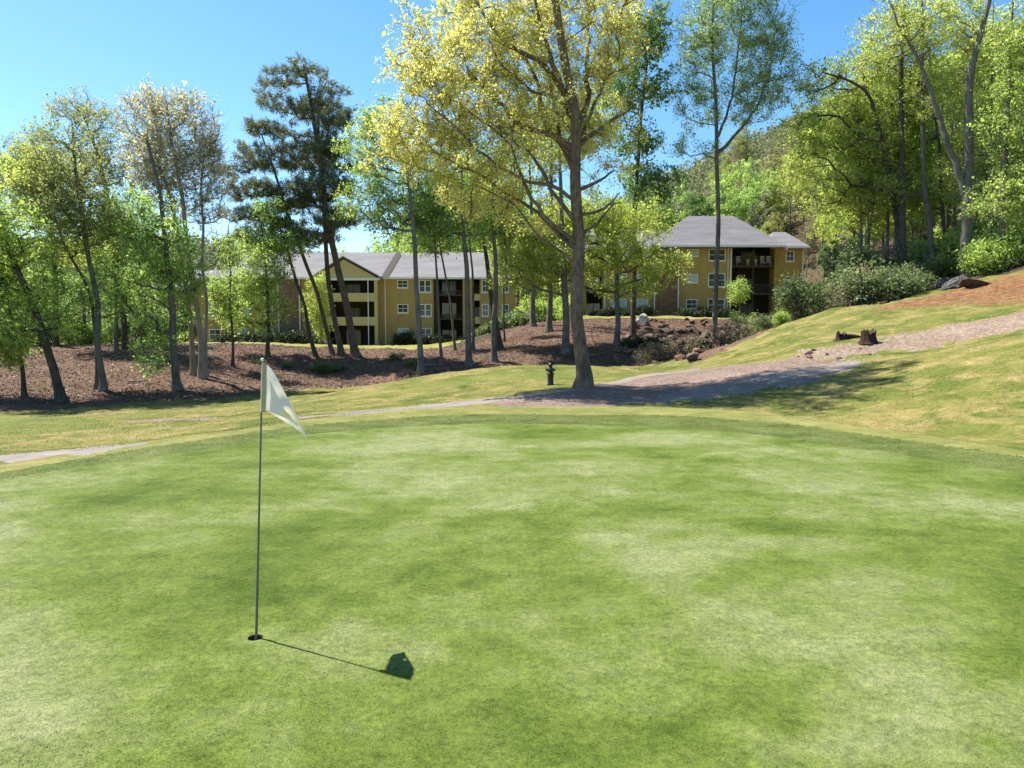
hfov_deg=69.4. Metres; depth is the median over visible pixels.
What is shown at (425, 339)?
shrub
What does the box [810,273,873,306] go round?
shrub
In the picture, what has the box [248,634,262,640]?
golf hole
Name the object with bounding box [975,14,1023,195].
broadleaf tree
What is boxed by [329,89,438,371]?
broadleaf tree
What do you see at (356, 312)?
balcony door
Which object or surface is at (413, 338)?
shrub
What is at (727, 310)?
shrub
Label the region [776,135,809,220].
broadleaf tree
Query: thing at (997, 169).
broadleaf tree
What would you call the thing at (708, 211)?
broadleaf tree
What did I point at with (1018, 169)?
broadleaf tree
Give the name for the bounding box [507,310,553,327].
shrub
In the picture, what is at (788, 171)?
broadleaf tree
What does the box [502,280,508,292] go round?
window
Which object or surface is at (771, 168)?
broadleaf tree
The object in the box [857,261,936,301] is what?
shrub
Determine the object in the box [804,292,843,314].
shrub
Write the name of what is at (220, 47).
sky
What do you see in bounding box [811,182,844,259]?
broadleaf tree
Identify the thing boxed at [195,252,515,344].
apartment building
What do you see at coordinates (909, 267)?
shrub
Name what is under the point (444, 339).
shrub
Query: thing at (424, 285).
window
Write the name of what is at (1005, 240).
shrub
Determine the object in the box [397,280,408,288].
window
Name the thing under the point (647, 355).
shrub
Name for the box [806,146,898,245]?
broadleaf tree
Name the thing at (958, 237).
shrub
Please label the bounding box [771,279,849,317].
shrub
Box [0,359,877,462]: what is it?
cart path
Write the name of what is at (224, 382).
fallen leaves
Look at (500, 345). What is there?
broadleaf tree
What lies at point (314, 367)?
shrub
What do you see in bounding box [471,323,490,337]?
shrub
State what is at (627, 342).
shrub
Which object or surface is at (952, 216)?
broadleaf tree
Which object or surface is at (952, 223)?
broadleaf tree
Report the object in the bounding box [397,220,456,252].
broadleaf tree
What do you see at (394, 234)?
broadleaf tree
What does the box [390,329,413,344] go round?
shrub
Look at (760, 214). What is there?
broadleaf tree
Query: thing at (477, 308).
balcony door
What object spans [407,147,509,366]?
broadleaf tree
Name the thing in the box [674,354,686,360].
boulder
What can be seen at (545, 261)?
broadleaf tree
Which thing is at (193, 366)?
broadleaf tree
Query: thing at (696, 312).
shrub
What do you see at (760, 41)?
broadleaf tree
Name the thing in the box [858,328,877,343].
tree stump
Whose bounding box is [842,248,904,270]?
shrub
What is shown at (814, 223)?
broadleaf tree
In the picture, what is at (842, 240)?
broadleaf tree
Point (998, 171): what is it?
broadleaf tree
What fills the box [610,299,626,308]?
window
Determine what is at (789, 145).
broadleaf tree
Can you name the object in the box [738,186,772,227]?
broadleaf tree
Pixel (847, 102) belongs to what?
broadleaf tree
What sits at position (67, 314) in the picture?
shrub
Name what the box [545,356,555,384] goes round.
ball washer
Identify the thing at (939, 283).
boulder
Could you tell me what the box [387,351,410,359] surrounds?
shrub
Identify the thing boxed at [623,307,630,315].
shrub
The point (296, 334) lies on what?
shrub
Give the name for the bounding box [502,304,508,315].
window
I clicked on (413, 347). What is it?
lawn
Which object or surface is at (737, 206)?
broadleaf tree
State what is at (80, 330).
shrub
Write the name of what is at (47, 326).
shrub
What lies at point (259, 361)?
shrub
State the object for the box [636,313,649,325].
boulder
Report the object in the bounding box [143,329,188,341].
shrub
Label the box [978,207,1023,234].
shrub
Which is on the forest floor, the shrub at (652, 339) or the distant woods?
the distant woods
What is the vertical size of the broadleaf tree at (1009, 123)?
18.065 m
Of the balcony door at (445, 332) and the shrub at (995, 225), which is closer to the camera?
the shrub at (995, 225)
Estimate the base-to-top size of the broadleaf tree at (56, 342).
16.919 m
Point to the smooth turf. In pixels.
(494, 377)
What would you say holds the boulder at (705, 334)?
on the leaf litter bank at (299, 357)
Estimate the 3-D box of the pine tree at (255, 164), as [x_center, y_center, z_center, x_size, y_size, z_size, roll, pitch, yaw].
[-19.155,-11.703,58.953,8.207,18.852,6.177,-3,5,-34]
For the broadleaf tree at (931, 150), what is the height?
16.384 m
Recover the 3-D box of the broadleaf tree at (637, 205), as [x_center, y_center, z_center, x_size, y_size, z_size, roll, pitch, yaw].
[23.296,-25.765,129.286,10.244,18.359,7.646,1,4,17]
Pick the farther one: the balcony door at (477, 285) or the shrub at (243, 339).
the balcony door at (477, 285)
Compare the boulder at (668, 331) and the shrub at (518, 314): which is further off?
the shrub at (518, 314)
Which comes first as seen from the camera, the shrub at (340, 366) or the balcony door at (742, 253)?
the shrub at (340, 366)
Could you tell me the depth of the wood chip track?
29.31 m
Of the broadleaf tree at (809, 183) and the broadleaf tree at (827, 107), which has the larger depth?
the broadleaf tree at (827, 107)
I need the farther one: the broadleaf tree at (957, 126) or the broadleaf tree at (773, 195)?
the broadleaf tree at (773, 195)
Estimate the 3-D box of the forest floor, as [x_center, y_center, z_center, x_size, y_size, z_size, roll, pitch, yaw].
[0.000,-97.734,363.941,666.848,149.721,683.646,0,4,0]
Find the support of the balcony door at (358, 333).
in the apartment building at (380, 290)
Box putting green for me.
[0,423,1023,767]
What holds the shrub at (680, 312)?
on the lawn at (413, 347)
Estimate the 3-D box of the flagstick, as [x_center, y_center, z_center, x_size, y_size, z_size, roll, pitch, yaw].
[-1.761,0.925,5.695,0.423,2.259,0.254,0,4,0]
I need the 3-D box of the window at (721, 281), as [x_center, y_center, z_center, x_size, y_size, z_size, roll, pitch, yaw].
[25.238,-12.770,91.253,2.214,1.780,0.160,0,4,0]
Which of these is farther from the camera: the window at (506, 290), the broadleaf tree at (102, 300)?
the window at (506, 290)
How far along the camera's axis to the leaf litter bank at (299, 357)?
52.08 m
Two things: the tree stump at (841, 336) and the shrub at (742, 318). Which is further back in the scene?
the shrub at (742, 318)
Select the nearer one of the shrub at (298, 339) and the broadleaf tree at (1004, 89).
the broadleaf tree at (1004, 89)
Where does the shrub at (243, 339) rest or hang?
on the lawn at (413, 347)
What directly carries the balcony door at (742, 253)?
in the apartment building at (695, 236)
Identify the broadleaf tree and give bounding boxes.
[0,123,86,346]
[0,133,116,389]
[0,164,29,248]
[0,185,87,402]
[0,209,26,335]
[0,253,42,397]
[2,92,134,391]
[20,270,48,313]
[32,207,138,342]
[40,83,154,349]
[41,262,82,342]
[63,140,217,390]
[68,201,169,351]
[100,249,179,344]
[100,268,114,310]
[101,81,197,375]
[127,74,232,378]
[180,109,237,376]
[202,222,256,367]
[202,222,308,356]
[238,188,320,356]
[301,268,333,344]
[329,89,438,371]
[336,246,346,252]
[353,242,381,252]
[369,201,420,252]
[382,213,436,251]
[395,186,460,350]
[396,164,468,365]
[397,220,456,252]
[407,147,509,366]
[428,216,483,252]
[442,131,526,348]
[444,174,489,350]
[454,205,499,252]
[459,152,537,361]
[471,78,628,353]
[481,240,520,340]
[490,101,563,326]
[495,180,546,309]
[509,187,570,249]
[518,96,588,331]
[593,0,691,337]
[620,197,675,228]
[622,189,662,211]
[637,195,679,228]
[639,192,676,229]
[661,0,806,340]
[668,179,723,228]
[675,186,715,223]
[695,204,732,215]
[703,149,735,190]
[703,175,764,221]
[707,156,752,192]
[710,177,735,215]
[724,275,753,314]
[725,158,775,227]
[727,145,747,173]
[727,197,775,231]
[728,122,756,182]
[732,180,746,202]
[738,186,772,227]
[741,162,781,233]
[751,173,793,233]
[754,222,771,234]
[756,158,780,199]
[758,141,785,181]
[758,205,787,233]
[761,140,782,178]
[770,39,899,267]
[770,141,809,233]
[775,123,801,196]
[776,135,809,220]
[791,104,811,142]
[791,220,818,285]
[792,153,829,244]
[801,83,936,251]
[802,131,835,173]
[803,184,831,258]
[805,202,846,243]
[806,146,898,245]
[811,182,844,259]
[812,87,932,245]
[815,153,885,251]
[815,243,836,282]
[817,91,849,135]
[818,77,896,249]
[825,222,856,258]
[828,2,939,269]
[828,221,914,250]
[839,37,907,253]
[839,157,891,256]
[845,0,1021,274]
[850,98,979,262]
[861,0,966,258]
[863,230,891,246]
[864,176,952,264]
[878,196,923,240]
[882,71,975,255]
[885,48,1016,232]
[903,10,1022,228]
[904,54,996,232]
[906,200,939,265]
[916,47,965,231]
[936,115,1002,216]
[937,0,1022,233]
[937,200,962,220]
[949,0,1023,268]
[949,72,1023,201]
[951,90,1004,226]
[962,116,1023,219]
[973,101,1022,213]
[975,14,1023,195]
[982,10,1023,224]
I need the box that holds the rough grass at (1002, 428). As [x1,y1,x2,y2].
[0,270,1023,467]
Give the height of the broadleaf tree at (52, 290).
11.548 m
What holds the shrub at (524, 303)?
on the lawn at (413, 347)
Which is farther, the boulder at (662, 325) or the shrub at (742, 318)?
the boulder at (662, 325)
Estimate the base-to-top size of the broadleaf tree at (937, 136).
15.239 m
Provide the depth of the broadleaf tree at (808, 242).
102.53 m
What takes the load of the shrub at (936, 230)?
on the forest floor
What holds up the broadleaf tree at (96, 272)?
on the leaf litter bank at (299, 357)
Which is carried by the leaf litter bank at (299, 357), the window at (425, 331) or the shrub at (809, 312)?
the shrub at (809, 312)
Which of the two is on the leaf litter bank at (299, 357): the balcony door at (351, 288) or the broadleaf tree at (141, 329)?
the broadleaf tree at (141, 329)
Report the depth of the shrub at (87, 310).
70.53 m
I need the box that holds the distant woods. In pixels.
[9,41,1022,288]
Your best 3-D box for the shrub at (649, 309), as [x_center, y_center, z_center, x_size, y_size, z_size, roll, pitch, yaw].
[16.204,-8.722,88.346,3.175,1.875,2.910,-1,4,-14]
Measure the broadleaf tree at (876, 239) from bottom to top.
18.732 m
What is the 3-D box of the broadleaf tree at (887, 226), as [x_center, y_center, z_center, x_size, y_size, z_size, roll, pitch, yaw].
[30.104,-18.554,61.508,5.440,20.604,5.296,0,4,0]
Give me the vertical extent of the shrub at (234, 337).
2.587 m
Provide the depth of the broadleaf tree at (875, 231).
86.83 m
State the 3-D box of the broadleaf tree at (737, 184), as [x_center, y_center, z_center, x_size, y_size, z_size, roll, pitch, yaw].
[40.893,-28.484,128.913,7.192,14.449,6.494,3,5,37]
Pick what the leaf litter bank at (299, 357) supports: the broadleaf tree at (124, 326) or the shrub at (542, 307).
the broadleaf tree at (124, 326)
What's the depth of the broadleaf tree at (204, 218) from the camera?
47.16 m
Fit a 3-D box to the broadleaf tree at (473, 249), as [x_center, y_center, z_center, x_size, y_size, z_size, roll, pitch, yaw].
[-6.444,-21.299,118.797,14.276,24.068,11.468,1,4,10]
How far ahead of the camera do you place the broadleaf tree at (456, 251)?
124.49 m
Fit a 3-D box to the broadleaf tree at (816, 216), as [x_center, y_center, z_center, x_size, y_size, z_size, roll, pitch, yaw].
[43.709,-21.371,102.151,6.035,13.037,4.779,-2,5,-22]
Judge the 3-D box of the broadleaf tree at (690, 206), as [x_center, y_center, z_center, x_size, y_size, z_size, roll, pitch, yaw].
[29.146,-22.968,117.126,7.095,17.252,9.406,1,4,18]
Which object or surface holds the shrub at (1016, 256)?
on the forest floor
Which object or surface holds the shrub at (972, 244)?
on the forest floor
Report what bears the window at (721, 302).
in the apartment building at (695, 236)
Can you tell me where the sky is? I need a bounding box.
[0,0,1023,252]
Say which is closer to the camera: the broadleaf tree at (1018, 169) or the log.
the log
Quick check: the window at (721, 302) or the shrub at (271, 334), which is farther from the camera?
the window at (721, 302)
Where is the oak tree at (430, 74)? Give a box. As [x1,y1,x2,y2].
[348,0,662,388]
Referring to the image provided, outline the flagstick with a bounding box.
[255,358,305,639]
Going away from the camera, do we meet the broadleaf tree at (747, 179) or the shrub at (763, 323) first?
the shrub at (763, 323)
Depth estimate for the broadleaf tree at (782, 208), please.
123.70 m
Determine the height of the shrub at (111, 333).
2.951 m
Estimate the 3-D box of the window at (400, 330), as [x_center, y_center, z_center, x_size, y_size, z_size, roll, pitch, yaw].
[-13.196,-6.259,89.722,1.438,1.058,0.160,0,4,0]
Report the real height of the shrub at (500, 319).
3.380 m
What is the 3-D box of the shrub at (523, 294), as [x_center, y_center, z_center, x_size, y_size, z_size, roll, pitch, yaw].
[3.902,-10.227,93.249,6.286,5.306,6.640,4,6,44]
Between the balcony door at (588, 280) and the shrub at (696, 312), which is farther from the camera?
the balcony door at (588, 280)
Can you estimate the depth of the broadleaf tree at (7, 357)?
39.41 m
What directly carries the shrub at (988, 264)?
on the forest floor
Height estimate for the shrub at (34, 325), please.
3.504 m
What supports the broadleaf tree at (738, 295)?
on the lawn at (413, 347)
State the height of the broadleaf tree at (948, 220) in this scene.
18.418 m
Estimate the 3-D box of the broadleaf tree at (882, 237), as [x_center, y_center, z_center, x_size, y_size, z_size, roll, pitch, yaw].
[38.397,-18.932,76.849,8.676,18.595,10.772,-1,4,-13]
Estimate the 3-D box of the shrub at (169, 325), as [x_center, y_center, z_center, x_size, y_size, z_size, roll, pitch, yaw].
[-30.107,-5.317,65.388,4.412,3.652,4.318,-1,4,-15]
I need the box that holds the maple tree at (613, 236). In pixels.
[484,185,694,345]
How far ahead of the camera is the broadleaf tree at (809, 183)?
120.70 m
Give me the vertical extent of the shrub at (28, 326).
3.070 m
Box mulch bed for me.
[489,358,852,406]
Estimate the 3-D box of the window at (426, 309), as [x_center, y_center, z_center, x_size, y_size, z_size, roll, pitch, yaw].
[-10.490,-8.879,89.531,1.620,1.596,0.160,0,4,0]
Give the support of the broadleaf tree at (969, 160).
on the forest floor
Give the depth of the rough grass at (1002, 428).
24.19 m
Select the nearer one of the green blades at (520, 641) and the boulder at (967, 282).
the green blades at (520, 641)
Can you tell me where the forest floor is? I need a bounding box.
[1,136,1023,411]
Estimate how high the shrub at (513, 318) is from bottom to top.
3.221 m
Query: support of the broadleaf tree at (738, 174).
on the forest floor
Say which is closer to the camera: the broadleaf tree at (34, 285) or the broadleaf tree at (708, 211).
the broadleaf tree at (34, 285)
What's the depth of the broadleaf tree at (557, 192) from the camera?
107.28 m
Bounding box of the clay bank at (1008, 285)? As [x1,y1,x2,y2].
[871,273,1023,312]
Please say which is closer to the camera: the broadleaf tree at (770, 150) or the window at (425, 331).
the window at (425, 331)
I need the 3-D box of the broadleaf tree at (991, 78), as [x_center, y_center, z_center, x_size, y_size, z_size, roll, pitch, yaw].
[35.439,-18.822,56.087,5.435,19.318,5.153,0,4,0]
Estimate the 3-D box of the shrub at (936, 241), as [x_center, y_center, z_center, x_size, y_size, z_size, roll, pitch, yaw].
[34.793,-11.288,60.048,6.072,4.631,6.888,1,4,19]
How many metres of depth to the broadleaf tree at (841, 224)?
66.34 m
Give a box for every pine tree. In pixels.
[216,116,335,354]
[251,51,363,356]
[273,95,357,354]
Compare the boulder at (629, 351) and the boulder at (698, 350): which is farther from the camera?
the boulder at (629, 351)
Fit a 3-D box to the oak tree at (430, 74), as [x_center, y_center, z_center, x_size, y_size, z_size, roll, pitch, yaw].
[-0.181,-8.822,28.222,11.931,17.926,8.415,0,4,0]
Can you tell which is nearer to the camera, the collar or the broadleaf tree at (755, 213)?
the collar
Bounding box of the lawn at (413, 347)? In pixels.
[26,315,729,349]
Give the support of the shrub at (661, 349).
on the leaf litter bank at (299, 357)
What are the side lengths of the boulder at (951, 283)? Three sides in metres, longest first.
1.623 x 1.083 x 0.784 m
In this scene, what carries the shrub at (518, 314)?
on the lawn at (413, 347)
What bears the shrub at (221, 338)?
on the lawn at (413, 347)
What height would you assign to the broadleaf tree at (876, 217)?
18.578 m
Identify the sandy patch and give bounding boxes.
[125,417,218,421]
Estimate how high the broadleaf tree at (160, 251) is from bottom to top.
14.471 m
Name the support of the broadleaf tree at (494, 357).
on the leaf litter bank at (299, 357)
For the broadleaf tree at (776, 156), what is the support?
on the forest floor
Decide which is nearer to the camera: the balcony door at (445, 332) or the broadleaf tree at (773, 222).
the balcony door at (445, 332)
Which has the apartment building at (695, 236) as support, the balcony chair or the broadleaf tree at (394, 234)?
the balcony chair
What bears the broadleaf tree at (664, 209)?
on the forest floor
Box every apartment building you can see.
[144,270,226,338]
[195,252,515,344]
[554,216,810,317]
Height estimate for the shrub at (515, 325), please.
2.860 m
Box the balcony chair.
[736,256,740,265]
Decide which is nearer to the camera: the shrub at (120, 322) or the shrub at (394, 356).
the shrub at (394, 356)
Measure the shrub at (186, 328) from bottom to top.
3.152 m
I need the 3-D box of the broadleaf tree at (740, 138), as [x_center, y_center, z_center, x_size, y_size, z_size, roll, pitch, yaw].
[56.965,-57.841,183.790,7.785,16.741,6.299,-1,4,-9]
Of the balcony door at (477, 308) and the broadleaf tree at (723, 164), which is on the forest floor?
the broadleaf tree at (723, 164)
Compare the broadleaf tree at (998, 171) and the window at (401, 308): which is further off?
the window at (401, 308)
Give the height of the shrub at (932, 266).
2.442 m
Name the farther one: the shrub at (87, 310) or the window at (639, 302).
the window at (639, 302)
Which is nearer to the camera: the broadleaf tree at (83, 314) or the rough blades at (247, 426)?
the rough blades at (247, 426)
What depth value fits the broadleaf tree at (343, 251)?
123.01 m
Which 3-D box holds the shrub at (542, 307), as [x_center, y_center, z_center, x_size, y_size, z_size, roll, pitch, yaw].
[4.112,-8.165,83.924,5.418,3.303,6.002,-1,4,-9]
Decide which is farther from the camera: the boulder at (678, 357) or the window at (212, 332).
the window at (212, 332)
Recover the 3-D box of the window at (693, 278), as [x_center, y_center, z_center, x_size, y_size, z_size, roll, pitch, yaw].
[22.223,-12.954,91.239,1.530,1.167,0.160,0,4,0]
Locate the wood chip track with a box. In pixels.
[785,311,1023,360]
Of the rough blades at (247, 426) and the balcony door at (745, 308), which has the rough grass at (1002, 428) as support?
the rough blades at (247, 426)
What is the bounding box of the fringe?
[0,406,1023,471]
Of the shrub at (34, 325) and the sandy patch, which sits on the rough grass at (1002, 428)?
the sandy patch
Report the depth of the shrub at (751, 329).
49.58 m
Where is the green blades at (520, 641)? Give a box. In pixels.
[0,463,1023,767]
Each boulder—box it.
[622,348,631,353]
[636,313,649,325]
[642,321,649,326]
[658,323,666,327]
[664,329,673,333]
[668,334,675,340]
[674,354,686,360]
[676,329,688,333]
[686,352,698,360]
[692,348,702,352]
[701,331,708,337]
[933,277,949,288]
[941,275,965,290]
[958,277,991,287]
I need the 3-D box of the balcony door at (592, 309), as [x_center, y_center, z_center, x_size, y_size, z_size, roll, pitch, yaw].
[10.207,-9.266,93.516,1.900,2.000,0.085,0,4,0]
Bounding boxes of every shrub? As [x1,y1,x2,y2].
[5,316,36,338]
[15,310,66,341]
[24,305,69,344]
[40,297,87,337]
[42,292,102,341]
[59,316,120,345]
[86,311,132,343]
[101,311,153,342]
[104,314,161,343]
[127,308,181,338]
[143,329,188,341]
[151,307,195,342]
[169,314,209,341]
[210,332,236,341]
[224,330,242,341]
[228,334,256,342]
[237,330,264,341]
[249,330,265,341]
[255,332,274,342]
[255,359,266,363]
[263,331,282,341]
[271,327,306,343]
[280,361,294,367]
[289,336,313,343]
[298,335,323,343]
[308,358,332,372]
[321,365,339,373]
[325,362,347,371]
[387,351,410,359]
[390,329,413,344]
[402,357,417,366]
[407,334,427,344]
[414,335,431,344]
[427,334,441,343]
[433,334,448,342]
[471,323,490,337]
[475,323,511,336]
[482,320,523,332]
[485,310,528,326]
[488,310,512,329]
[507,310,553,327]
[508,307,546,321]
[511,295,555,314]
[516,287,541,311]
[526,293,570,318]
[527,299,569,320]
[535,279,569,302]
[541,298,570,319]
[596,307,614,316]
[609,305,627,315]
[620,336,638,347]
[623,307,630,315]
[627,342,655,364]
[632,335,646,345]
[636,305,645,315]
[636,337,668,361]
[638,303,660,315]
[641,334,667,347]
[650,340,670,356]
[655,336,692,359]
[660,330,713,354]
[672,306,694,316]
[675,341,688,349]
[682,309,706,317]
[691,337,714,348]
[695,305,711,316]
[705,307,726,317]
[705,316,752,347]
[711,306,730,317]
[725,308,768,333]
[726,317,755,341]
[740,322,754,337]
[751,313,775,329]
[769,310,794,326]
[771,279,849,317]
[772,270,839,320]
[781,306,815,321]
[803,282,865,311]
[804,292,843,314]
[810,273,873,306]
[811,233,898,306]
[821,261,917,306]
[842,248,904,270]
[849,260,921,304]
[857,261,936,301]
[858,233,925,267]
[882,264,940,299]
[893,230,960,268]
[894,261,933,291]
[906,215,986,265]
[907,221,982,269]
[914,253,956,280]
[927,196,1021,242]
[928,229,997,277]
[951,233,1015,277]
[972,228,1023,272]
[976,222,1022,262]
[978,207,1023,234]
[979,208,1023,237]
[987,226,1023,263]
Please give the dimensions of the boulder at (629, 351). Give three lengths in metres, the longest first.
0.823 x 0.664 x 0.376 m
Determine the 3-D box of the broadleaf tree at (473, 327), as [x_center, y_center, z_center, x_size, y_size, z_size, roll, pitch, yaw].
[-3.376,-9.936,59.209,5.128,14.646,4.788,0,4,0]
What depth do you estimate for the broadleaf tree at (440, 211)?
52.39 m
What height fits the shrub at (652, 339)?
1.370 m
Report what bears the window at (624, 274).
in the apartment building at (695, 236)
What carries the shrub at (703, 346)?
on the leaf litter bank at (299, 357)
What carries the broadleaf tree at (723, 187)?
on the forest floor
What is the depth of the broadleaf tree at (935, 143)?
65.97 m
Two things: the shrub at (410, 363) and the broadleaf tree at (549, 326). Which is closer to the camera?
the shrub at (410, 363)
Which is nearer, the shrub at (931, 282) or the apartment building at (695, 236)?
the shrub at (931, 282)
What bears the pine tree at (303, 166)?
on the leaf litter bank at (299, 357)
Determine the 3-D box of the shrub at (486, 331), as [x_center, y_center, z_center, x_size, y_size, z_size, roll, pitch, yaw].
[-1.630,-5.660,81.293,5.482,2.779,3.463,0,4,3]
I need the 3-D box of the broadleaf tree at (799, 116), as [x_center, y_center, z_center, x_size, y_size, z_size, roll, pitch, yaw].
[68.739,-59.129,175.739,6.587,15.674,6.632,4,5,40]
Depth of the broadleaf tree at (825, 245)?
94.08 m
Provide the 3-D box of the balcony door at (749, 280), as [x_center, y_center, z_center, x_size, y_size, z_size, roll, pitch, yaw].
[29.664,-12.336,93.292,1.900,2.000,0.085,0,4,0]
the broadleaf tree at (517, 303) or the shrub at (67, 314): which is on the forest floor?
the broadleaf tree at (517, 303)
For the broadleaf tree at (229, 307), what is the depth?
50.63 m
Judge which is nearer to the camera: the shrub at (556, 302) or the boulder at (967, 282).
the boulder at (967, 282)
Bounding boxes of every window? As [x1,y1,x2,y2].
[208,305,219,315]
[209,329,220,340]
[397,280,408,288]
[397,304,408,313]
[398,328,408,333]
[419,280,431,292]
[420,304,431,316]
[422,328,431,336]
[481,280,487,292]
[482,304,488,316]
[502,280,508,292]
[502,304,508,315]
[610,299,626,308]
[611,273,626,287]
[637,299,647,305]
[686,274,698,283]
[686,299,697,309]
[687,249,698,256]
[707,273,725,287]
[707,299,724,308]
[708,249,725,261]
[785,251,794,261]
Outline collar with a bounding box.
[0,414,1023,480]
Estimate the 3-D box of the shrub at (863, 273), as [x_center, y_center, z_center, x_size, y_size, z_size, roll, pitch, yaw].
[24.915,-6.586,49.777,4.683,3.675,3.680,0,4,-5]
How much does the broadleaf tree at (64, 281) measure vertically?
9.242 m
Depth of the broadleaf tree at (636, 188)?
60.68 m
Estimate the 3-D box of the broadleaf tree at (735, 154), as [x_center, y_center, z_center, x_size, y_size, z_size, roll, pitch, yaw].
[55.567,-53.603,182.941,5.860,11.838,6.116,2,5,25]
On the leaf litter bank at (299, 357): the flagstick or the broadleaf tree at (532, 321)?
the broadleaf tree at (532, 321)
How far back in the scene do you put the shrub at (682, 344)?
56.75 m
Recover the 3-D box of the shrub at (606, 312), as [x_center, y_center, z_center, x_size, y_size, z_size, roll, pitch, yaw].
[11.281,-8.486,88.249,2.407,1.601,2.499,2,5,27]
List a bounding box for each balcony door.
[345,284,360,292]
[346,329,361,344]
[351,308,360,316]
[441,279,456,293]
[441,302,456,317]
[442,329,456,337]
[475,283,479,293]
[475,306,479,316]
[586,276,600,290]
[586,303,599,315]
[739,303,753,316]
[740,251,755,265]
[740,278,754,292]
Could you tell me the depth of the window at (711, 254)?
91.05 m
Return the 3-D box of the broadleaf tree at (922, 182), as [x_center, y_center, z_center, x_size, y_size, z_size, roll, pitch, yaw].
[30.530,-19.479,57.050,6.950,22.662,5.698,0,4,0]
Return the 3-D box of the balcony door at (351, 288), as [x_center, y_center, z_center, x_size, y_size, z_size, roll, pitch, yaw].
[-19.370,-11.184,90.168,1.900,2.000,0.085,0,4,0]
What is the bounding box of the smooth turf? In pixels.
[0,370,636,435]
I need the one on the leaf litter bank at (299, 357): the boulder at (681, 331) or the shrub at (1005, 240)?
the boulder at (681, 331)
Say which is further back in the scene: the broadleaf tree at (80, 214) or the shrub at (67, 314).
the shrub at (67, 314)
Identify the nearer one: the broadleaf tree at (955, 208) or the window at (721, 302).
the broadleaf tree at (955, 208)
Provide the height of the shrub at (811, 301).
3.666 m
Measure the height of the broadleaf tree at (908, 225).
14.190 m
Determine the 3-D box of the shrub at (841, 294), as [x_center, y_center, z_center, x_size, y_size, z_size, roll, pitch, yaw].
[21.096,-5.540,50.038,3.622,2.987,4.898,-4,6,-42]
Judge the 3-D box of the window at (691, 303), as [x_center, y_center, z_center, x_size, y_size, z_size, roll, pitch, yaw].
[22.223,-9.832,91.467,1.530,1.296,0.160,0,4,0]
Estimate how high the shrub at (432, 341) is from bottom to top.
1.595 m
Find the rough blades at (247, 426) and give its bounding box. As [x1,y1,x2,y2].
[0,290,1023,462]
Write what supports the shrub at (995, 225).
on the forest floor
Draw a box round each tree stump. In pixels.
[833,331,847,340]
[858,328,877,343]
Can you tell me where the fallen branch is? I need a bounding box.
[128,379,148,381]
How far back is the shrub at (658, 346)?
52.74 m
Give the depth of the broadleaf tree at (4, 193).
62.76 m
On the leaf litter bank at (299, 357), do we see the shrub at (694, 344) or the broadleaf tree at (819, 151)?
the shrub at (694, 344)
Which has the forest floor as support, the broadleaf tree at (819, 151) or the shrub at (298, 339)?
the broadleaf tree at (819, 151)
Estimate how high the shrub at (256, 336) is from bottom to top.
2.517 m
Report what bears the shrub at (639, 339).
on the leaf litter bank at (299, 357)
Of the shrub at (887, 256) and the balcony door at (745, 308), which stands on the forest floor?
the shrub at (887, 256)
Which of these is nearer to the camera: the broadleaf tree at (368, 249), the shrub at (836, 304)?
the shrub at (836, 304)
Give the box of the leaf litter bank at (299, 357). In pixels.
[0,310,822,412]
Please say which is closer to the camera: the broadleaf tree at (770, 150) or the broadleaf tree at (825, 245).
the broadleaf tree at (825, 245)
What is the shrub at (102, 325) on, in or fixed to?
on the lawn at (413, 347)
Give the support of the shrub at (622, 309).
on the lawn at (413, 347)
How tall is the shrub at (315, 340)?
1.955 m
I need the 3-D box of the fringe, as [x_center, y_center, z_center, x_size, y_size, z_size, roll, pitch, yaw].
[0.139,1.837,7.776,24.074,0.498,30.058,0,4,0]
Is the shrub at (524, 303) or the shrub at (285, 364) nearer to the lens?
the shrub at (285, 364)
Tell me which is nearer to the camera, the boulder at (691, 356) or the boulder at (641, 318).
the boulder at (691, 356)
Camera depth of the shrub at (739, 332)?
47.83 m
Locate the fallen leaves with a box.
[0,316,768,404]
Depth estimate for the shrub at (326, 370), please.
53.17 m
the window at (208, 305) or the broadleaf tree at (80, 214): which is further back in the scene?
the window at (208, 305)
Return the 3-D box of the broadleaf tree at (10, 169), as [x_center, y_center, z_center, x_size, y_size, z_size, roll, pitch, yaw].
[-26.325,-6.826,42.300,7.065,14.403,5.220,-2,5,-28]
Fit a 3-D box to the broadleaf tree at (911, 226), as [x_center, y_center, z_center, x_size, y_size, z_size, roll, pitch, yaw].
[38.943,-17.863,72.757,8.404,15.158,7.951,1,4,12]
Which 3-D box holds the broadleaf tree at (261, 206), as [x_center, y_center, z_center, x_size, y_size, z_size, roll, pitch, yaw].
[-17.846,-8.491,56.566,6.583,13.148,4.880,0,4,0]
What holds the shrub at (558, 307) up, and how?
on the lawn at (413, 347)
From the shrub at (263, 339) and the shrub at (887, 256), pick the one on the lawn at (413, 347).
the shrub at (263, 339)
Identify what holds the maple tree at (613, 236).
on the leaf litter bank at (299, 357)
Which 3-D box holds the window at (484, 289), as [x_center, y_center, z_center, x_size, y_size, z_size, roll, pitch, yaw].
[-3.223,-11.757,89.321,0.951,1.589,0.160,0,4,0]
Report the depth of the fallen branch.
45.16 m
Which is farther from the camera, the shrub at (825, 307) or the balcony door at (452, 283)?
the balcony door at (452, 283)
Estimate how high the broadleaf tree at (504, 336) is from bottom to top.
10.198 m
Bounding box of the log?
[847,334,860,338]
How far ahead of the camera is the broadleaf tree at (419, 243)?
61.32 m

